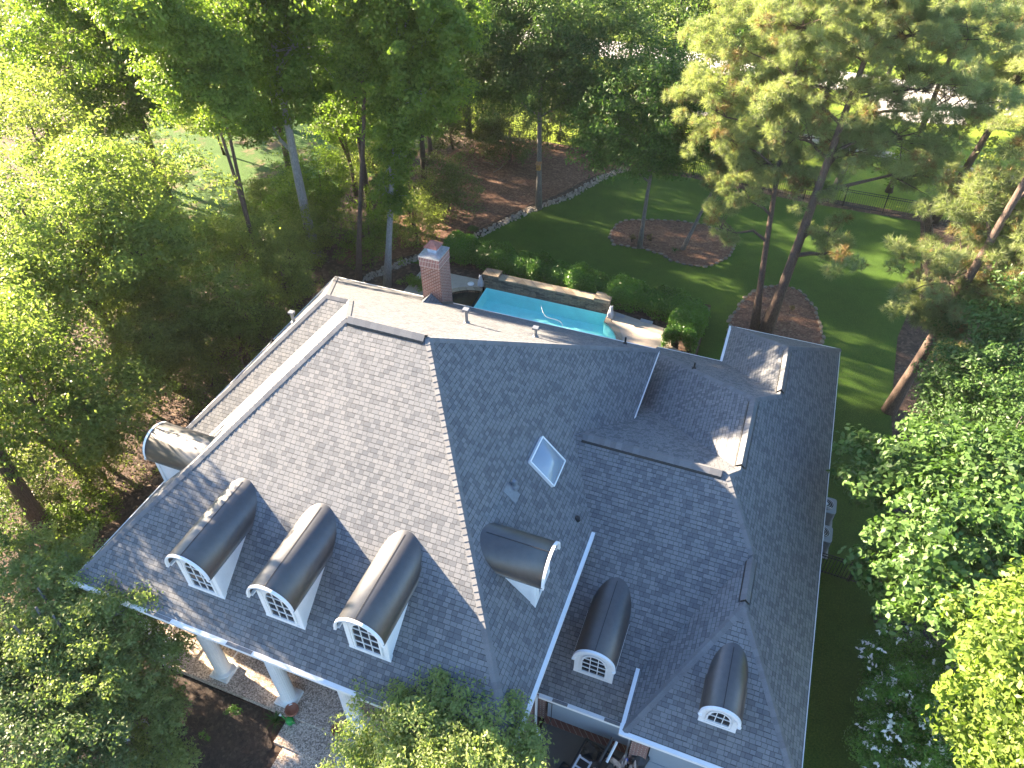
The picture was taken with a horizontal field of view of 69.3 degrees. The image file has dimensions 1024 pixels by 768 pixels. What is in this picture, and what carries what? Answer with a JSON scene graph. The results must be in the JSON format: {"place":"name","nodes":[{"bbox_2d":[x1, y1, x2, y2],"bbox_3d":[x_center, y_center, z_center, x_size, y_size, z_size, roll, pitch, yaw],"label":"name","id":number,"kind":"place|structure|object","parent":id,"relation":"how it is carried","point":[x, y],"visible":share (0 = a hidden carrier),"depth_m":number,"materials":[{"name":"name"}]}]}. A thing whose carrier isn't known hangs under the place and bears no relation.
{"place":"outdoors","nodes":[
{"label":"outdoors","id":0,"kind":"place"},
{"bbox_2d":[101,67,459,275],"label":"rough lawn","id":1,"kind":"structure","parent":0,"point":[249,161],"depth_m":57.77,"materials":[{"name":"green plant"}]},
{"bbox_2d":[0,0,124,158],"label":"broadleaf tree","id":2,"kind":"object","parent":1,"relation":"on","point":[48,50],"visible":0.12,"depth_m":48.36,"materials":[{"name":"green plant"}]},
{"bbox_2d":[0,0,206,220],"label":"maple tree","id":3,"kind":"object","parent":1,"relation":"on","point":[96,53],"visible":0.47,"depth_m":42.22,"materials":[{"name":"green plant"}]},
{"bbox_2d":[46,119,192,217],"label":"oak tree","id":4,"kind":"object","parent":1,"relation":"on","point":[138,144],"visible":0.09,"depth_m":43.95,"materials":[{"name":"green plant"}]},
{"bbox_2d":[168,73,240,154],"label":"broadleaf tree","id":5,"kind":"object","parent":1,"relation":"on","point":[194,116],"visible":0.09,"depth_m":55.53,"materials":[{"name":"green plant"}]},
{"bbox_2d":[182,211,239,252],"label":"shrub","id":6,"kind":"object","parent":1,"relation":"on","point":[218,229],"visible":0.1,"depth_m":46.47,"materials":[{"name":"green plant"}]},
{"bbox_2d":[219,175,289,221],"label":"shrub","id":7,"kind":"object","parent":1,"relation":"on","point":[255,192],"visible":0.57,"depth_m":49.81,"materials":[{"name":"green plant"}]},
{"bbox_2d":[439,117,594,152],"bbox_3d":[0.070,-20.334,59.532,14.524,1.450,0.220,17,45,18],"label":"iron fence","id":8,"kind":"object","parent":1,"relation":"on","point":[547,138],"visible":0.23,"depth_m":58.69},
{"bbox_2d":[0,5,1018,767],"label":"ground","id":9,"kind":"structure","parent":0,"point":[910,341],"depth_m":41.18,"materials":[{"name":"brown soil"}]},
{"bbox_2d":[0,449,31,602],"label":"holly tree","id":10,"kind":"object","parent":9,"relation":"on","point":[13,526],"visible":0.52,"depth_m":27.63,"materials":[{"name":"green plant"}]},
{"bbox_2d":[0,256,63,550],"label":"oak tree","id":11,"kind":"object","parent":9,"relation":"on","point":[31,505],"visible":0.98,"depth_m":27.31,"materials":[{"name":"green plant"}]},
{"bbox_2d":[0,445,79,532],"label":"shrub","id":12,"kind":"object","parent":9,"relation":"on","point":[36,486],"visible":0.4,"depth_m":31.46,"materials":[{"name":"green plant"}]},
{"bbox_2d":[0,0,102,156],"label":"broadleaf tree","id":13,"kind":"object","parent":9,"relation":"on","point":[14,59],"visible":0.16,"depth_m":48.70,"materials":[{"name":"green plant"}]},
{"bbox_2d":[0,257,106,381],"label":"oak tree","id":14,"kind":"object","parent":9,"relation":"on","point":[81,315],"visible":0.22,"depth_m":33.52,"materials":[{"name":"green plant"}]},
{"bbox_2d":[0,53,120,235],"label":"broadleaf tree","id":15,"kind":"object","parent":9,"relation":"on","point":[38,116],"visible":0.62,"depth_m":40.83,"materials":[{"name":"green plant"}]},
{"bbox_2d":[35,477,124,542],"bbox_3d":[-18.258,5.330,31.158,3.265,2.443,3.161,-34,52,-31],"label":"shrub","id":16,"kind":"object","parent":9,"relation":"on","point":[77,519],"visible":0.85,"depth_m":30.80,"materials":[{"name":"green plant"}]},
{"bbox_2d":[10,368,154,475],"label":"yaupon tree","id":17,"kind":"object","parent":9,"relation":"on","point":[103,456],"visible":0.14,"depth_m":32.14,"materials":[{"name":"green plant"}]},
{"bbox_2d":[0,287,181,500],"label":"oak tree","id":18,"kind":"object","parent":9,"relation":"on","point":[23,366],"visible":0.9,"depth_m":29.32,"materials":[{"name":"green plant"}]},
{"bbox_2d":[45,441,151,504],"bbox_3d":[-18.462,3.934,32.769,3.882,2.320,3.463,-29,50,-28],"label":"shrub","id":19,"kind":"object","parent":9,"relation":"on","point":[95,473],"visible":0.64,"depth_m":32.35,"materials":[{"name":"green plant"}]},
{"bbox_2d":[36,213,171,344],"bbox_3d":[-20.949,-4.846,38.087,7.736,8.116,8.248,-21,46,-21],"label":"oak tree","id":20,"kind":"object","parent":9,"relation":"on","point":[105,297],"visible":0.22,"depth_m":35.57,"materials":[{"name":"green plant"}]},
{"bbox_2d":[0,100,243,352],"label":"oak tree","id":21,"kind":"object","parent":9,"relation":"on","point":[35,238],"visible":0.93,"depth_m":34.24,"materials":[{"name":"green plant"}]},
{"bbox_2d":[68,295,200,422],"bbox_3d":[-18.321,-1.287,36.297,5.354,5.233,6.979,2,42,3],"label":"yaupon tree","id":22,"kind":"object","parent":9,"relation":"on","point":[139,348],"visible":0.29,"depth_m":35.48,"materials":[{"name":"green plant"}]},
{"bbox_2d":[0,600,271,767],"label":"front bed","id":23,"kind":"object","parent":9,"relation":"on","point":[243,738],"visible":0.25,"depth_m":25.46,"materials":[{"name":"soil"}]},
{"bbox_2d":[0,598,160,767],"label":"holly tree","id":24,"kind":"object","parent":23,"relation":"on","point":[20,710],"visible":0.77,"depth_m":21.54,"materials":[{"name":"green plant"}]},
{"bbox_2d":[0,519,204,767],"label":"crape myrtle","id":25,"kind":"object","parent":23,"relation":"on","point":[84,622],"visible":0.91,"depth_m":22.90,"materials":[{"name":"green plant"}]},
{"bbox_2d":[97,697,187,767],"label":"shrub","id":26,"kind":"object","parent":23,"relation":"on","point":[138,745],"visible":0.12,"depth_m":23.91,"materials":[{"name":"green plant"}]},
{"bbox_2d":[261,709,285,733],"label":"lily plant","id":27,"kind":"object","parent":23,"relation":"on","point":[275,719],"visible":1,"depth_m":25.53,"materials":[{"name":"green plant"}]},
{"bbox_2d":[85,274,209,394],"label":"yaupon tree","id":28,"kind":"object","parent":9,"relation":"on","point":[128,341],"visible":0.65,"depth_m":34.97,"materials":[{"name":"green plant"}]},
{"bbox_2d":[62,189,236,319],"bbox_3d":[-19.806,-6.453,40.897,8.181,6.700,8.398,14,44,16],"label":"oak tree","id":29,"kind":"object","parent":9,"relation":"on","point":[209,240],"visible":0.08,"depth_m":40.78,"materials":[{"name":"green plant"}]},
{"bbox_2d":[66,0,274,296],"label":"broadleaf tree","id":30,"kind":"object","parent":9,"relation":"on","point":[176,40],"visible":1,"depth_m":34.02,"materials":[{"name":"green plant"}]},
{"bbox_2d":[105,265,254,391],"bbox_3d":[-16.602,-3.075,37.907,6.962,5.661,7.201,14,44,16],"label":"yaupon tree","id":31,"kind":"object","parent":9,"relation":"on","point":[197,333],"visible":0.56,"depth_m":36.35,"materials":[{"name":"green plant"}]},
{"bbox_2d":[174,348,243,416],"bbox_3d":[-14.964,-0.158,36.804,3.438,2.854,4.122,-8,43,-8],"label":"shrub","id":32,"kind":"object","parent":9,"relation":"on","point":[216,387],"visible":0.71,"depth_m":36.33,"materials":[{"name":"green plant"}]},
{"bbox_2d":[157,238,286,363],"bbox_3d":[-14.236,-4.136,37.303,5.573,7.993,4.802,-7,43,-7],"label":"yaupon tree","id":33,"kind":"object","parent":9,"relation":"on","point":[216,305],"visible":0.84,"depth_m":36.31,"materials":[{"name":"green plant"}]},
{"bbox_2d":[200,268,297,365],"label":"yaupon tree","id":34,"kind":"object","parent":9,"relation":"on","point":[259,341],"visible":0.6,"depth_m":37.60,"materials":[{"name":"green plant"}]},
{"bbox_2d":[189,207,317,293],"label":"cherry tree","id":35,"kind":"object","parent":9,"relation":"on","point":[246,237],"visible":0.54,"depth_m":41.66,"materials":[{"name":"green plant"}]},
{"bbox_2d":[0,95,506,560],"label":"undergrowth","id":36,"kind":"object","parent":9,"relation":"on","point":[110,485],"visible":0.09,"depth_m":42.92,"materials":[{"name":"green plant"}]},
{"bbox_2d":[138,620,387,767],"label":"porch","id":37,"kind":"object","parent":9,"relation":"on","point":[304,740],"visible":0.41,"depth_m":25.88,"materials":[{"name":"white paint"}]},
{"bbox_2d":[285,702,298,716],"bbox_3d":[-7.571,11.296,25.570,0.470,0.360,0.463,14,44,16],"label":"flower pot","id":38,"kind":"object","parent":37,"relation":"on","point":[292,710],"visible":0.99,"depth_m":25.47,"materials":[{"name":"ceramic"}]},
{"bbox_2d":[198,0,361,256],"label":"tulip poplar tree","id":39,"kind":"object","parent":9,"relation":"on","point":[279,22],"visible":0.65,"depth_m":38.21,"materials":[{"name":"green plant"}]},
{"bbox_2d":[240,223,325,337],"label":"cherry tree","id":40,"kind":"object","parent":9,"relation":"on","point":[292,293],"visible":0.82,"depth_m":40.37,"materials":[{"name":"green plant"}]},
{"bbox_2d":[269,194,340,267],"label":"dogwood tree","id":41,"kind":"object","parent":9,"relation":"on","point":[317,231],"visible":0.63,"depth_m":44.89,"materials":[{"name":"green plant"}]},
{"bbox_2d":[250,142,372,234],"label":"dogwood tree","id":42,"kind":"object","parent":9,"relation":"on","point":[329,190],"visible":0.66,"depth_m":47.10,"materials":[{"name":"green plant"}]},
{"bbox_2d":[300,69,386,195],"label":"broadleaf tree","id":43,"kind":"object","parent":9,"relation":"on","point":[331,137],"visible":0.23,"depth_m":49.47,"materials":[{"name":"green plant"}]},
{"bbox_2d":[307,0,395,281],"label":"pine tree","id":44,"kind":"object","parent":9,"relation":"on","point":[351,48],"visible":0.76,"depth_m":35.44,"materials":[{"name":"green plant"}]},
{"bbox_2d":[326,135,418,195],"bbox_3d":[-10.015,-16.041,53.432,6.631,3.772,5.929,14,44,16],"label":"wax myrtle","id":45,"kind":"object","parent":9,"relation":"on","point":[372,166],"visible":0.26,"depth_m":52.91,"materials":[{"name":"green plant"}]},
{"bbox_2d":[299,0,467,219],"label":"broadleaf tree","id":46,"kind":"object","parent":9,"relation":"on","point":[352,118],"visible":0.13,"depth_m":44.76,"materials":[{"name":"green plant"}]},
{"bbox_2d":[395,273,422,291],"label":"azalea","id":47,"kind":"object","parent":9,"relation":"on","point":[414,280],"visible":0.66,"depth_m":44.04,"materials":[{"name":"green plant"}]},
{"bbox_2d":[344,0,496,287],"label":"sweetgum tree","id":48,"kind":"object","parent":9,"relation":"on","point":[412,27],"visible":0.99,"depth_m":35.24,"materials":[{"name":"green plant"}]},
{"bbox_2d":[315,664,557,767],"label":"crape myrtle","id":49,"kind":"object","parent":9,"relation":"on","point":[415,737],"visible":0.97,"depth_m":19.63,"materials":[{"name":"green plant"}]},
{"bbox_2d":[67,240,841,767],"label":"brick house","id":50,"kind":"structure","parent":9,"relation":"on","point":[595,538],"depth_m":23.18,"materials":[{"name":"grey"}]},
{"bbox_2d":[547,703,630,746],"bbox_3d":[2.547,10.922,24.246,2.880,1.960,0.040,14,44,16],"label":"garage door","id":51,"kind":"structure","parent":50,"relation":"in","point":[565,715],"depth_m":24.55,"materials":[{"name":"paint"}]},
{"bbox_2d":[645,747,703,767],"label":"garage door","id":52,"kind":"structure","parent":50,"relation":"in","point":[658,759],"depth_m":23.31,"materials":[{"name":"paint"}]},
{"bbox_2d":[418,80,520,152],"bbox_3d":[-3.724,-20.932,57.090,8.897,5.929,5.984,-6,43,-6],"label":"wax myrtle","id":53,"kind":"object","parent":9,"relation":"on","point":[453,129],"visible":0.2,"depth_m":56.58,"materials":[{"name":"green plant"}]},
{"bbox_2d":[336,140,634,264],"bbox_3d":[-3.205,-14.538,54.309,24.966,0.001,11.008,-29,49,-27],"label":"pine straw strip","id":54,"kind":"object","parent":9,"relation":"on","point":[510,187],"visible":0.54,"depth_m":54.30,"materials":[{"name":"plant"}]},
{"bbox_2d":[321,206,398,269],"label":"holly tree","id":55,"kind":"object","parent":54,"relation":"on","point":[370,246],"visible":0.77,"depth_m":45.33,"materials":[{"name":"green plant"}]},
{"bbox_2d":[363,165,452,265],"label":"holly tree","id":56,"kind":"object","parent":54,"relation":"on","point":[412,219],"visible":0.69,"depth_m":46.13,"materials":[{"name":"green plant"}]},
{"bbox_2d":[368,1,491,190],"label":"broadleaf tree","id":57,"kind":"object","parent":54,"relation":"on","point":[422,151],"visible":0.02,"depth_m":50.87,"materials":[{"name":"green plant"}]},
{"bbox_2d":[407,151,485,221],"bbox_3d":[-4.406,-13.666,50.480,7.574,4.127,5.305,43,58,37],"label":"wax myrtle","id":58,"kind":"object","parent":54,"relation":"on","point":[449,186],"visible":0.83,"depth_m":49.69,"materials":[{"name":"green plant"}]},
{"bbox_2d":[452,98,555,166],"bbox_3d":[-1.029,-19.854,56.992,9.986,4.478,7.804,14,44,16],"label":"wax myrtle","id":59,"kind":"object","parent":54,"relation":"on","point":[496,132],"visible":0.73,"depth_m":55.51,"materials":[{"name":"green plant"}]},
{"bbox_2d":[362,167,654,282],"bbox_3d":[0.412,-11.680,51.032,24.864,0.139,2.029,-27,48,-26],"label":"river rock border","id":60,"kind":"object","parent":9,"relation":"on","point":[591,183],"visible":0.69,"depth_m":50.86,"materials":[{"name":"stone"}]},
{"bbox_2d":[404,271,680,351],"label":"pool deck","id":61,"kind":"structure","parent":9,"relation":"on","point":[635,330],"depth_m":41.48,"materials":[{"name":"concrete"}]},
{"bbox_2d":[452,287,621,340],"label":"swimming pool","id":62,"kind":"structure","parent":61,"relation":"in","point":[568,317],"depth_m":43.85,"materials":[{"name":"liquid"}]},
{"bbox_2d":[482,268,611,313],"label":"pool wall","id":63,"kind":"structure","parent":61,"relation":"on","point":[598,301],"depth_m":43.22,"materials":[{"name":"stone"}]},
{"bbox_2d":[659,298,710,353],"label":"hedge","id":64,"kind":"object","parent":61,"relation":"on","point":[690,331],"visible":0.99,"depth_m":39.78,"materials":[{"name":"green plant"}]},
{"bbox_2d":[442,229,701,322],"bbox_3d":[3.155,-6.476,43.872,16.223,1.829,2.277,19,46,20],"label":"hedge","id":65,"kind":"object","parent":9,"relation":"on","point":[582,276],"visible":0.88,"depth_m":43.42,"materials":[{"name":"green plant"}]},
{"bbox_2d":[620,150,927,219],"bbox_3d":[17.198,-14.820,53.242,23.384,1.450,0.487,18,46,19],"label":"iron fence","id":66,"kind":"object","parent":9,"relation":"on","point":[882,211],"visible":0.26,"depth_m":50.71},
{"bbox_2d":[923,201,935,280],"bbox_3d":[26.354,-8.984,46.715,0.092,1.450,7.993,13,44,15],"label":"iron fence","id":67,"kind":"object","parent":9,"relation":"on","point":[930,227],"visible":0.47,"depth_m":47.65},
{"bbox_2d":[905,0,1023,224],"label":"pine tree","id":68,"kind":"object","parent":9,"relation":"on","point":[998,74],"visible":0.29,"depth_m":43.15,"materials":[{"name":"green plant"}]},
{"bbox_2d":[981,40,1023,274],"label":"pine tree","id":69,"kind":"object","parent":9,"relation":"on","point":[1001,120],"visible":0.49,"depth_m":39.25,"materials":[{"name":"green plant"}]},
{"bbox_2d":[536,722,628,767],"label":"driveway","id":70,"kind":"structure","parent":0,"point":[565,746],"depth_m":24.87,"materials":[{"name":"concrete"}]},
{"bbox_2d":[559,738,633,767],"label":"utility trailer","id":71,"kind":"object","parent":70,"relation":"on","point":[581,763],"visible":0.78,"depth_m":24.01,"materials":[{"name":"metal"}]},
{"bbox_2d":[632,752,649,767],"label":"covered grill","id":72,"kind":"object","parent":70,"relation":"on","point":[641,762],"visible":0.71,"depth_m":23.49,"materials":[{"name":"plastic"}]},
{"bbox_2d":[582,741,600,759],"bbox_3d":[2.598,11.835,24.048,0.682,0.575,0.428,14,44,16],"label":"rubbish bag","id":73,"kind":"object","parent":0,"point":[593,751],"visible":0.99,"depth_m":24.01,"materials":[{"name":"plastic"}]},
{"bbox_2d":[590,759,613,767],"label":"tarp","id":74,"kind":"object","parent":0,"point":[604,764],"visible":0.93,"depth_m":23.56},
{"bbox_2d":[407,171,920,767],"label":"lawn","id":75,"kind":"structure","parent":0,"point":[861,331],"depth_m":44.12,"materials":[{"name":"green plant"}]},
{"bbox_2d":[424,0,678,209],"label":"elm tree","id":76,"kind":"object","parent":75,"relation":"on","point":[506,74],"visible":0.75,"depth_m":42.48,"materials":[{"name":"green plant"}]},
{"bbox_2d":[610,219,733,265],"bbox_3d":[10.438,-9.447,48.439,7.948,0.001,5.237,14,44,16],"label":"mulch bed","id":77,"kind":"object","parent":75,"relation":"on","point":[702,248],"visible":0.94,"depth_m":48.34,"materials":[{"name":"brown wood"}]},
{"bbox_2d":[556,31,743,248],"bbox_3d":[7.816,-13.385,43.636,10.886,12.673,8.580,14,44,16],"label":"elm tree","id":78,"kind":"object","parent":77,"relation":"on","point":[624,136],"visible":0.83,"depth_m":41.49,"materials":[{"name":"green plant"}]},
{"bbox_2d":[680,114,816,249],"bbox_3d":[13.377,-11.638,44.216,6.396,9.284,6.768,-12,44,-12],"label":"pine tree","id":79,"kind":"object","parent":77,"relation":"on","point":[719,164],"visible":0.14,"depth_m":42.17,"materials":[{"name":"green plant"}]},
{"bbox_2d":[608,218,735,267],"bbox_3d":[10.443,-9.464,48.458,8.096,0.098,5.408,14,44,16],"label":"stone edging","id":80,"kind":"object","parent":75,"relation":"on","point":[666,256],"visible":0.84,"depth_m":47.71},
{"bbox_2d":[728,285,822,344],"bbox_3d":[14.873,-3.262,41.598,5.058,0.001,8.331,14,44,16],"label":"mulch bed","id":81,"kind":"object","parent":75,"relation":"on","point":[800,322],"visible":0.49,"depth_m":42.20,"materials":[{"name":"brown wood"}]},
{"bbox_2d":[659,0,850,329],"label":"pine tree","id":82,"kind":"object","parent":81,"relation":"on","point":[714,123],"visible":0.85,"depth_m":36.52,"materials":[{"name":"green plant"}]},
{"bbox_2d":[724,284,825,344],"bbox_3d":[14.816,-3.263,41.571,5.377,0.098,8.597,14,44,16],"label":"stone edging","id":83,"kind":"object","parent":81,"relation":"on","point":[730,316],"visible":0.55,"depth_m":42.66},
{"bbox_2d":[733,0,1023,333],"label":"pine tree","id":84,"kind":"object","parent":81,"relation":"on","point":[938,29],"visible":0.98,"depth_m":32.74,"materials":[{"name":"green plant"}]},
{"bbox_2d":[822,525,832,558],"bbox_3d":[12.570,6.351,30.393,1.000,1.070,1.000,14,44,16],"label":"air conditioner","id":85,"kind":"object","parent":75,"relation":"on","point":[828,534],"visible":0.2,"depth_m":29.99,"materials":[{"name":"paint"}]},
{"bbox_2d":[825,497,836,526],"bbox_3d":[13.192,5.388,31.439,1.000,1.070,1.000,14,44,16],"label":"air conditioner","id":86,"kind":"object","parent":75,"relation":"on","point":[831,506],"visible":0.41,"depth_m":31.04,"materials":[{"name":"paint"}]},
{"bbox_2d":[821,552,882,589],"bbox_3d":[13.380,7.336,29.056,4.293,1.400,0.092,15,45,17],"label":"iron fence","id":87,"kind":"object","parent":75,"relation":"on","point":[850,576],"visible":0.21,"depth_m":29.25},
{"bbox_2d":[816,123,1023,415],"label":"pine tree","id":88,"kind":"object","parent":75,"relation":"on","point":[983,238],"visible":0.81,"depth_m":31.41,"materials":[{"name":"green plant"}]},
{"bbox_2d":[826,411,1023,673],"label":"catalpa tree","id":89,"kind":"object","parent":75,"relation":"on","point":[958,529],"visible":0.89,"depth_m":23.52,"materials":[{"name":"green plant"}]},
{"bbox_2d":[320,2,1017,116],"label":"street","id":90,"kind":"structure","parent":0,"point":[924,94],"depth_m":69.43,"materials":[{"name":"asphalt"}]},
{"bbox_2d":[321,0,1023,281],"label":"lawn","id":91,"kind":"structure","parent":0,"point":[877,187],"depth_m":56.38,"materials":[{"name":"green plant"}]},
{"bbox_2d":[516,79,577,147],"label":"wax myrtle","id":92,"kind":"object","parent":91,"relation":"on","point":[559,138],"visible":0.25,"depth_m":57.73,"materials":[{"name":"green plant"}]},
{"bbox_2d":[513,0,626,120],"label":"broadleaf tree","id":93,"kind":"object","parent":91,"relation":"on","point":[567,38],"visible":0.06,"depth_m":56.81,"materials":[{"name":"green plant"}]},
{"bbox_2d":[605,0,677,87],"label":"broadleaf tree","id":94,"kind":"object","parent":91,"relation":"on","point":[646,4],"visible":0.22,"depth_m":62.25,"materials":[{"name":"green plant"}]},
{"bbox_2d":[606,0,749,108],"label":"broadleaf tree","id":95,"kind":"object","parent":91,"relation":"on","point":[679,19],"visible":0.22,"depth_m":52.30,"materials":[{"name":"green plant"}]},
{"bbox_2d":[659,0,809,111],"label":"broadleaf tree","id":96,"kind":"object","parent":91,"relation":"on","point":[707,7],"visible":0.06,"depth_m":55.61,"materials":[{"name":"green plant"}]},
{"bbox_2d":[708,2,854,132],"bbox_3d":[18.067,-20.527,51.697,9.580,12.193,10.548,14,44,16],"label":"broadleaf tree","id":97,"kind":"object","parent":91,"relation":"on","point":[741,45],"visible":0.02,"depth_m":49.97,"materials":[{"name":"green plant"}]},
{"bbox_2d":[802,1,902,110],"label":"broadleaf tree","id":98,"kind":"object","parent":91,"relation":"on","point":[859,62],"visible":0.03,"depth_m":57.52,"materials":[{"name":"green plant"}]},
{"bbox_2d":[830,0,953,194],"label":"pine tree","id":99,"kind":"object","parent":91,"relation":"on","point":[910,44],"visible":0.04,"depth_m":44.60,"materials":[{"name":"green plant"}]},
{"bbox_2d":[871,130,928,193],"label":"broadleaf tree","id":100,"kind":"object","parent":91,"relation":"on","point":[888,189],"visible":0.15,"depth_m":51.36,"materials":[{"name":"green plant"}]},
{"bbox_2d":[948,115,1023,175],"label":"broadleaf tree","id":101,"kind":"object","parent":91,"relation":"on","point":[994,139],"visible":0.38,"depth_m":47.21,"materials":[{"name":"green plant"}]},
{"bbox_2d":[873,95,965,123],"bbox_3d":[34.700,-23.833,63.923,8.000,0.001,6.700,14,44,16],"label":"driveway apron","id":102,"kind":"object","parent":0,"point":[885,104],"visible":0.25,"depth_m":63.70,"materials":[{"name":"concrete"}]},
{"bbox_2d":[887,506,1001,761],"bbox_3d":[19.811,13.033,23.685,16.600,0.001,37.222,14,44,16],"label":"bed","id":103,"kind":"object","parent":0,"point":[924,631],"depth_m":27.84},
{"bbox_2d":[842,624,979,767],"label":"flowering shrub","id":104,"kind":"object","parent":103,"relation":"on","point":[900,730],"visible":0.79,"depth_m":23.41,"materials":[{"name":"green plant"}]},
{"bbox_2d":[895,259,1023,502],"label":"hackberry tree","id":105,"kind":"object","parent":103,"relation":"on","point":[995,391],"visible":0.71,"depth_m":28.70,"materials":[{"name":"green plant"}]},
{"bbox_2d":[921,555,1023,767],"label":"boxelder tree","id":106,"kind":"object","parent":103,"relation":"on","point":[990,685],"visible":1,"depth_m":19.08,"materials":[{"name":"green plant"}]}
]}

